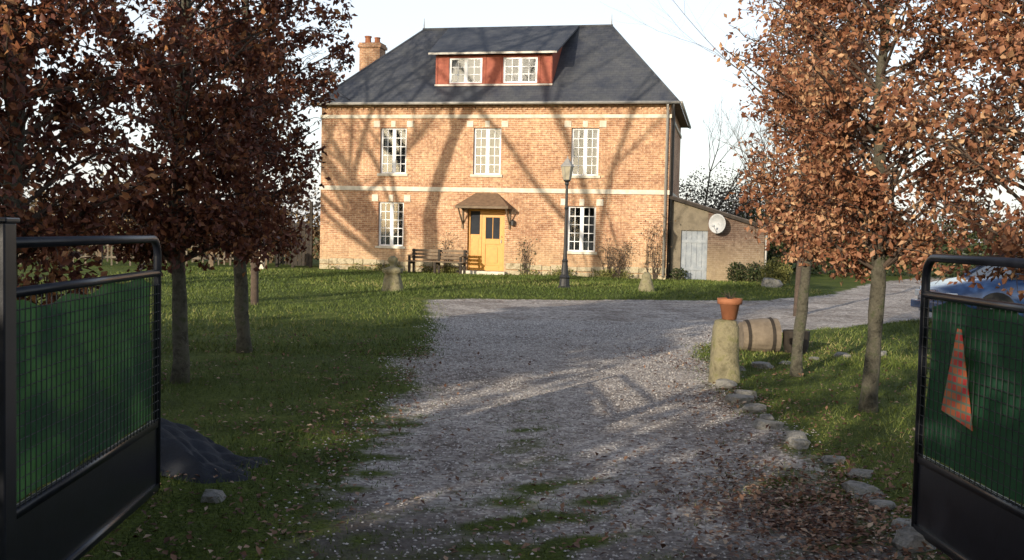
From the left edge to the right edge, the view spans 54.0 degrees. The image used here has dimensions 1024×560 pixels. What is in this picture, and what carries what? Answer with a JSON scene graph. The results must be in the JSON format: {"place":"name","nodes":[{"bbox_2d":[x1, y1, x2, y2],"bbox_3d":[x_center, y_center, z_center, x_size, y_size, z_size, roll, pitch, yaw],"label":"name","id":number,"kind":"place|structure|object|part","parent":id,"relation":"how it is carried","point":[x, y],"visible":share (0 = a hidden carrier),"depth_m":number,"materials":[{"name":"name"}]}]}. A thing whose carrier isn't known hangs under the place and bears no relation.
{"place":"outdoors","nodes":[
{"label":"outdoors","id":0,"kind":"place"},
{"bbox_2d":[275,201,312,267],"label":"wooden gate","id":1,"kind":"structure","parent":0,"point":[306,259],"depth_m":37.75,"materials":[{"name":"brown wood"}]},
{"bbox_2d":[0,0,1023,243],"label":"sky","id":2,"kind":"structure","parent":0,"point":[692,73],"materials":[{"name":"white"}]},
{"bbox_2d":[17,230,1023,559],"bbox_3d":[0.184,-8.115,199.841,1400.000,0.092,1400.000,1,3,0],"label":"ground","id":3,"kind":"structure","parent":0,"point":[845,304],"depth_m":7.94,"materials":[{"name":"grey gravel"}]},
{"bbox_2d":[17,214,107,304],"bbox_3d":[-4.974,0.258,8.170,3.699,1.721,0.986,1,3,0],"label":"beech hedge","id":4,"kind":"object","parent":3,"relation":"on","point":[76,274],"visible":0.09,"depth_m":8.13,"materials":[{"name":"orange plant"}]},
{"bbox_2d":[0,217,161,559],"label":"metal gate","id":5,"kind":"structure","parent":3,"relation":"on","point":[76,376],"depth_m":4.43,"materials":[{"name":"black metal"}]},
{"bbox_2d":[0,0,237,299],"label":"copper beech tree","id":6,"kind":"object","parent":3,"relation":"on","point":[18,62],"visible":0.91,"depth_m":7.24,"materials":[{"name":"brown plant"}]},
{"bbox_2d":[18,243,266,266],"bbox_3d":[-16.536,-1.014,35.015,15.562,2.327,0.180,1,3,-16],"label":"picket fence","id":7,"kind":"object","parent":3,"relation":"on","point":[211,262],"visible":0.12,"depth_m":36.42,"materials":[{"name":"brown wood"}]},
{"bbox_2d":[18,173,319,263],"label":"hedge","id":8,"kind":"object","parent":3,"relation":"on","point":[315,233],"visible":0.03,"depth_m":41.02,"materials":[{"name":"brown plant"}]},
{"bbox_2d":[0,0,353,383],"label":"copper beech tree","id":9,"kind":"object","parent":3,"relation":"on","point":[170,228],"visible":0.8,"depth_m":9.40,"materials":[{"name":"brown plant"}]},
{"bbox_2d":[147,418,270,483],"bbox_3d":[-1.903,1.022,6.209,0.700,0.338,0.700,1,3,0],"label":"crumpled tarp","id":10,"kind":"object","parent":3,"relation":"on","point":[188,451],"visible":0.86,"depth_m":6.09,"materials":[{"name":"plastic"}]},
{"bbox_2d":[158,0,261,304],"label":"bare tree","id":11,"kind":"object","parent":3,"relation":"on","point":[254,287],"visible":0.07,"depth_m":19.48,"materials":[{"name":"brown plant"}]},
{"bbox_2d":[200,489,225,503],"bbox_3d":[-1.656,1.217,5.571,0.127,0.104,0.148,1,3,0],"label":"stone","id":12,"kind":"object","parent":3,"relation":"on","point":[216,494],"visible":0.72,"depth_m":5.52,"materials":[{"name":"grey stone"}]},
{"bbox_2d":[131,0,311,146],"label":"bare tree","id":13,"kind":"object","parent":3,"relation":"on","point":[219,18],"visible":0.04,"depth_m":45.22,"materials":[{"name":"brown plant"}]},
{"bbox_2d":[116,0,357,352],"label":"copper beech tree","id":14,"kind":"object","parent":3,"relation":"on","point":[241,308],"visible":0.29,"depth_m":12.03,"materials":[{"name":"brown plant"}]},
{"bbox_2d":[381,256,402,291],"bbox_3d":[-2.926,-0.147,24.627,0.544,0.896,0.553,1,3,0],"label":"stone ornament","id":15,"kind":"object","parent":3,"relation":"on","point":[392,279],"visible":0.94,"depth_m":24.44,"materials":[{"name":"beige stone"}]},
{"bbox_2d":[406,249,468,274],"bbox_3d":[-2.628,-0.641,35.195,2.100,0.860,0.665,2,3,14],"label":"garden bench","id":16,"kind":"object","parent":3,"relation":"on","point":[460,258],"visible":0.9,"depth_m":35.34,"materials":[{"name":"brown wood"}]},
{"bbox_2d":[433,231,458,271],"bbox_3d":[-2.342,-1.098,35.979,1.101,1.718,0.347,2,3,12],"label":"climbing rose","id":17,"kind":"object","parent":3,"relation":"on","point":[447,247],"visible":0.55,"depth_m":35.94,"materials":[{"name":"brown plant"}]},
{"bbox_2d":[327,262,634,278],"bbox_3d":[-1.288,-0.405,35.587,11.283,0.550,0.542,2,3,12],"label":"flower bed","id":18,"kind":"object","parent":3,"relation":"on","point":[450,269],"visible":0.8,"depth_m":35.68,"materials":[{"name":"green plant"}]},
{"bbox_2d":[319,258,665,279],"bbox_3d":[-0.917,-0.421,35.807,12.684,0.439,0.068,2,3,12],"label":"foundation","id":19,"kind":"object","parent":3,"relation":"on","point":[404,265],"visible":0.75,"depth_m":35.59,"materials":[{"name":"stone"}]},
{"bbox_2d":[320,106,680,278],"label":"walls","id":20,"kind":"structure","parent":3,"relation":"on","point":[535,152],"depth_m":35.56,"materials":[{"name":"brick"}]},
{"bbox_2d":[379,202,403,245],"bbox_3d":[-4.263,-2.068,37.208,0.970,1.600,1.212,2,3,12],"label":"window","id":21,"kind":"structure","parent":20,"relation":"attached to","point":[391,218],"depth_m":36.99,"materials":[{"name":"white paint"}]},
{"bbox_2d":[381,128,406,173],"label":"window","id":22,"kind":"structure","parent":20,"relation":"attached to","point":[393,149],"depth_m":36.84,"materials":[{"name":"white paint"}]},
{"bbox_2d":[462,209,505,274],"bbox_3d":[-0.951,-1.366,35.743,1.560,2.330,0.570,2,3,12],"label":"front door","id":23,"kind":"structure","parent":20,"relation":"attached to","point":[486,229],"depth_m":35.94,"materials":[{"name":"wood"}]},
{"bbox_2d":[455,193,512,228],"bbox_3d":[-0.991,-2.441,35.386,1.900,1.270,0.747,2,3,12],"label":"porch canopy","id":24,"kind":"object","parent":20,"relation":"attached to","point":[488,200],"visible":1,"depth_m":35.28,"materials":[{"name":"brown tile"}]},
{"bbox_2d":[473,128,500,174],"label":"window","id":25,"kind":"structure","parent":20,"relation":"attached to","point":[487,150],"depth_m":36.12,"materials":[{"name":"white paint"}]},
{"bbox_2d":[319,104,681,254],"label":"stone trim","id":26,"kind":"structure","parent":20,"relation":"attached to","point":[599,202],"depth_m":35.53,"materials":[{"name":"stone"}]},
{"bbox_2d":[310,100,690,276],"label":"gutters","id":27,"kind":"object","parent":20,"relation":"attached to","point":[668,102],"visible":0.95,"depth_m":34.50,"materials":[{"name":"metal"}]},
{"bbox_2d":[316,18,688,127],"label":"roof","id":28,"kind":"structure","parent":20,"relation":"on","point":[603,62],"depth_m":36.51,"materials":[{"name":"stone"}]},
{"bbox_2d":[358,36,387,70],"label":"chimney","id":29,"kind":"object","parent":28,"relation":"attached to","point":[370,52],"visible":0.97,"depth_m":40.10,"materials":[{"name":"brick"}]},
{"bbox_2d":[435,46,562,86],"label":"dormer walls","id":30,"kind":"structure","parent":28,"relation":"on","point":[493,69],"depth_m":36.05,"materials":[{"name":"red paint"}]},
{"bbox_2d":[449,58,481,82],"bbox_3d":[-1.540,-7.587,36.867,1.220,0.900,1.212,2,3,12],"label":"dormer window","id":31,"kind":"structure","parent":30,"relation":"attached to","point":[455,63],"depth_m":36.35,"materials":[{"name":"white paint"}]},
{"bbox_2d":[503,57,537,82],"bbox_3d":[0.425,-7.522,36.449,1.240,0.900,1.212,2,3,12],"label":"dormer window","id":32,"kind":"structure","parent":30,"relation":"attached to","point":[509,61],"depth_m":35.94,"materials":[{"name":"white paint"}]},
{"bbox_2d":[428,25,578,54],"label":"dormer roof","id":33,"kind":"structure","parent":28,"relation":"attached to","point":[528,39],"depth_m":37.16,"materials":[{"name":"stone"}]},
{"bbox_2d":[567,206,595,251],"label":"window","id":34,"kind":"structure","parent":20,"relation":"attached to","point":[581,228],"depth_m":35.59,"materials":[{"name":"white paint"}]},
{"bbox_2d":[571,128,598,175],"bbox_3d":[2.680,-4.492,35.618,0.970,1.650,1.212,2,3,12],"label":"window","id":35,"kind":"structure","parent":20,"relation":"attached to","point":[585,152],"depth_m":35.35,"materials":[{"name":"white paint"}]},
{"bbox_2d":[501,236,536,272],"bbox_3d":[0.302,-0.759,35.380,1.339,1.537,0.478,2,3,12],"label":"climbing rose","id":36,"kind":"object","parent":3,"relation":"on","point":[524,265],"visible":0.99,"depth_m":35.37,"materials":[{"name":"brown plant"}]},
{"bbox_2d":[18,265,1022,559],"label":"grass","id":37,"kind":"structure","parent":3,"relation":"on","point":[454,283],"depth_m":12.22,"materials":[{"name":"green plant"}]},
{"bbox_2d":[23,176,1022,253],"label":"distant trees","id":38,"kind":"object","parent":3,"relation":"on","point":[316,204],"visible":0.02,"depth_m":82.45,"materials":[{"name":"brown plant"}]},
{"bbox_2d":[29,320,1022,559],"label":"fallen leaves","id":39,"kind":"object","parent":3,"relation":"on","point":[830,515],"visible":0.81,"depth_m":5.86,"materials":[{"name":"brown plant"}]},
{"bbox_2d":[558,156,573,287],"bbox_3d":[1.486,-1.575,27.655,0.400,3.680,0.390,1,3,0],"label":"street lamp","id":40,"kind":"object","parent":3,"relation":"on","point":[567,166],"visible":0.94,"depth_m":27.60,"materials":[{"name":"metal"}]},
{"bbox_2d":[593,233,638,277],"bbox_3d":[3.565,-0.792,34.705,1.683,1.654,0.418,2,3,12],"label":"climbing rose","id":41,"kind":"object","parent":3,"relation":"on","point":[617,263],"visible":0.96,"depth_m":34.71,"materials":[{"name":"brown plant"}]},
{"bbox_2d":[638,272,654,291],"bbox_3d":[3.660,0.050,27.326,0.472,0.534,0.466,1,3,0],"label":"stone ornament","id":42,"kind":"object","parent":3,"relation":"on","point":[646,283],"visible":0.95,"depth_m":27.19,"materials":[{"name":"beige stone"}]},
{"bbox_2d":[640,209,675,278],"bbox_3d":[4.996,-1.203,34.375,1.260,2.422,0.371,2,3,12],"label":"climbing rose","id":43,"kind":"object","parent":3,"relation":"on","point":[653,269],"visible":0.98,"depth_m":34.45,"materials":[{"name":"brown plant"}]},
{"bbox_2d":[669,260,763,281],"bbox_3d":[7.010,-0.288,34.101,3.302,0.841,0.631,2,3,9],"label":"ivy shrub","id":44,"kind":"object","parent":3,"relation":"on","point":[752,272],"visible":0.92,"depth_m":33.96,"materials":[{"name":"green plant"}]},
{"bbox_2d":[668,195,767,281],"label":"outbuilding","id":45,"kind":"structure","parent":3,"relation":"on","point":[717,253],"depth_m":34.45,"materials":[{"name":"brick"}]},
{"bbox_2d":[680,231,707,279],"bbox_3d":[6.279,-0.854,34.668,0.892,1.680,0.070,2,3,12],"label":"door","id":46,"kind":"structure","parent":45,"relation":"in","point":[699,243],"depth_m":34.65,"materials":[{"name":"white wood"}]},
{"bbox_2d":[709,214,725,232],"bbox_3d":[6.962,-1.901,33.982,0.639,0.682,0.536,1,3,-16],"label":"satellite dish","id":47,"kind":"object","parent":45,"relation":"attached to","point":[717,223],"visible":1,"depth_m":34.02,"materials":[{"name":"metal"}]},
{"bbox_2d":[708,318,739,383],"bbox_3d":[2.280,0.761,10.768,0.328,0.702,0.333,1,3,0],"label":"stone post","id":48,"kind":"object","parent":3,"relation":"on","point":[724,355],"visible":0.94,"depth_m":10.63,"materials":[{"name":"beige stone"}]},
{"bbox_2d":[717,291,742,319],"bbox_3d":[2.325,0.270,10.723,0.270,0.299,0.270,1,3,0],"label":"flower pot","id":49,"kind":"object","parent":48,"relation":"on","point":[729,306],"visible":1,"depth_m":10.65,"materials":[{"name":"ceramic"}]},
{"bbox_2d":[601,0,874,315],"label":"bare tree","id":50,"kind":"object","parent":3,"relation":"on","point":[798,276],"visible":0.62,"depth_m":20.16,"materials":[{"name":"brown plant"}]},
{"bbox_2d":[703,90,795,209],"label":"bare tree","id":51,"kind":"object","parent":3,"relation":"on","point":[710,170],"visible":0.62,"depth_m":48.67,"materials":[{"name":"brown plant"}]},
{"bbox_2d":[714,85,792,252],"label":"bare tree","id":52,"kind":"object","parent":3,"relation":"on","point":[763,165],"visible":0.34,"depth_m":45.44,"materials":[{"name":"brown plant"}]},
{"bbox_2d":[738,317,781,351],"bbox_3d":[3.353,0.758,13.662,0.500,0.501,0.496,-1,3,-3],"label":"wooden half barrel","id":53,"kind":"object","parent":3,"relation":"on","point":[762,334],"visible":0.91,"depth_m":13.47,"materials":[{"name":"brown wood"}]},
{"bbox_2d":[761,278,782,287],"bbox_3d":[7.924,0.137,30.630,0.665,0.408,0.452,1,3,0],"label":"stone","id":54,"kind":"object","parent":3,"relation":"on","point":[771,282],"visible":0.67,"depth_m":30.45,"materials":[{"name":"grey stone"}]},
{"bbox_2d":[760,256,792,284],"bbox_3d":[8.316,-0.249,31.522,1.034,1.024,1.086,1,3,0],"label":"round shrub","id":55,"kind":"object","parent":3,"relation":"on","point":[784,271],"visible":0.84,"depth_m":31.34,"materials":[{"name":"green plant"}]},
{"bbox_2d":[679,159,898,269],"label":"bare thicket","id":56,"kind":"object","parent":3,"relation":"on","point":[721,199],"visible":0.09,"depth_m":47.48,"materials":[{"name":"brown plant"}]},
{"bbox_2d":[783,329,809,352],"bbox_3d":[3.832,0.833,13.552,0.360,0.300,0.360,1,3,0],"label":"bucket","id":57,"kind":"object","parent":3,"relation":"on","point":[787,339],"visible":0.65,"depth_m":13.44,"materials":[{"name":"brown wood"}]},
{"bbox_2d":[715,0,913,376],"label":"copper beech tree","id":58,"kind":"object","parent":3,"relation":"on","point":[774,207],"visible":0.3,"depth_m":11.09,"materials":[{"name":"brown plant"}]},
{"bbox_2d":[714,351,935,552],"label":"border stones","id":59,"kind":"object","parent":3,"relation":"on","point":[908,536],"visible":0.77,"depth_m":6.89,"materials":[{"name":"grey stone"}]},
{"bbox_2d":[680,195,1021,278],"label":"hedge","id":60,"kind":"object","parent":3,"relation":"on","point":[943,248],"visible":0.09,"depth_m":42.59,"materials":[{"name":"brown plant"}]},
{"bbox_2d":[713,0,1023,412],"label":"copper beech tree","id":61,"kind":"object","parent":3,"relation":"on","point":[840,129],"visible":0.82,"depth_m":8.72,"materials":[{"name":"brown plant"}]},
{"bbox_2d":[863,0,1023,300],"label":"copper beech tree","id":62,"kind":"object","parent":3,"relation":"on","point":[1005,34],"visible":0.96,"depth_m":6.83,"materials":[{"name":"brown plant"}]},
{"bbox_2d":[911,254,1023,559],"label":"metal gate","id":63,"kind":"structure","parent":3,"relation":"on","point":[971,413],"depth_m":4.63,"materials":[{"name":"black paint"},{"name":"metal"},{"name":"green plastic mesh"}]},
{"bbox_2d":[911,252,1023,317],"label":"parked car","id":64,"kind":"object","parent":3,"relation":"on","point":[989,291],"visible":0.43,"depth_m":17.61,"materials":[{"name":"blue paint"}]},
{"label":"windows","id":65,"kind":"part","parent":64,"relation":"part of","materials":[{"name":"grey glass"}]},
{"bbox_2d":[244,315,941,559],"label":"gravel","id":66,"kind":"structure","parent":0,"point":[597,325],"depth_m":9.21,"materials":[{"name":"grey gravel"}]}
]}

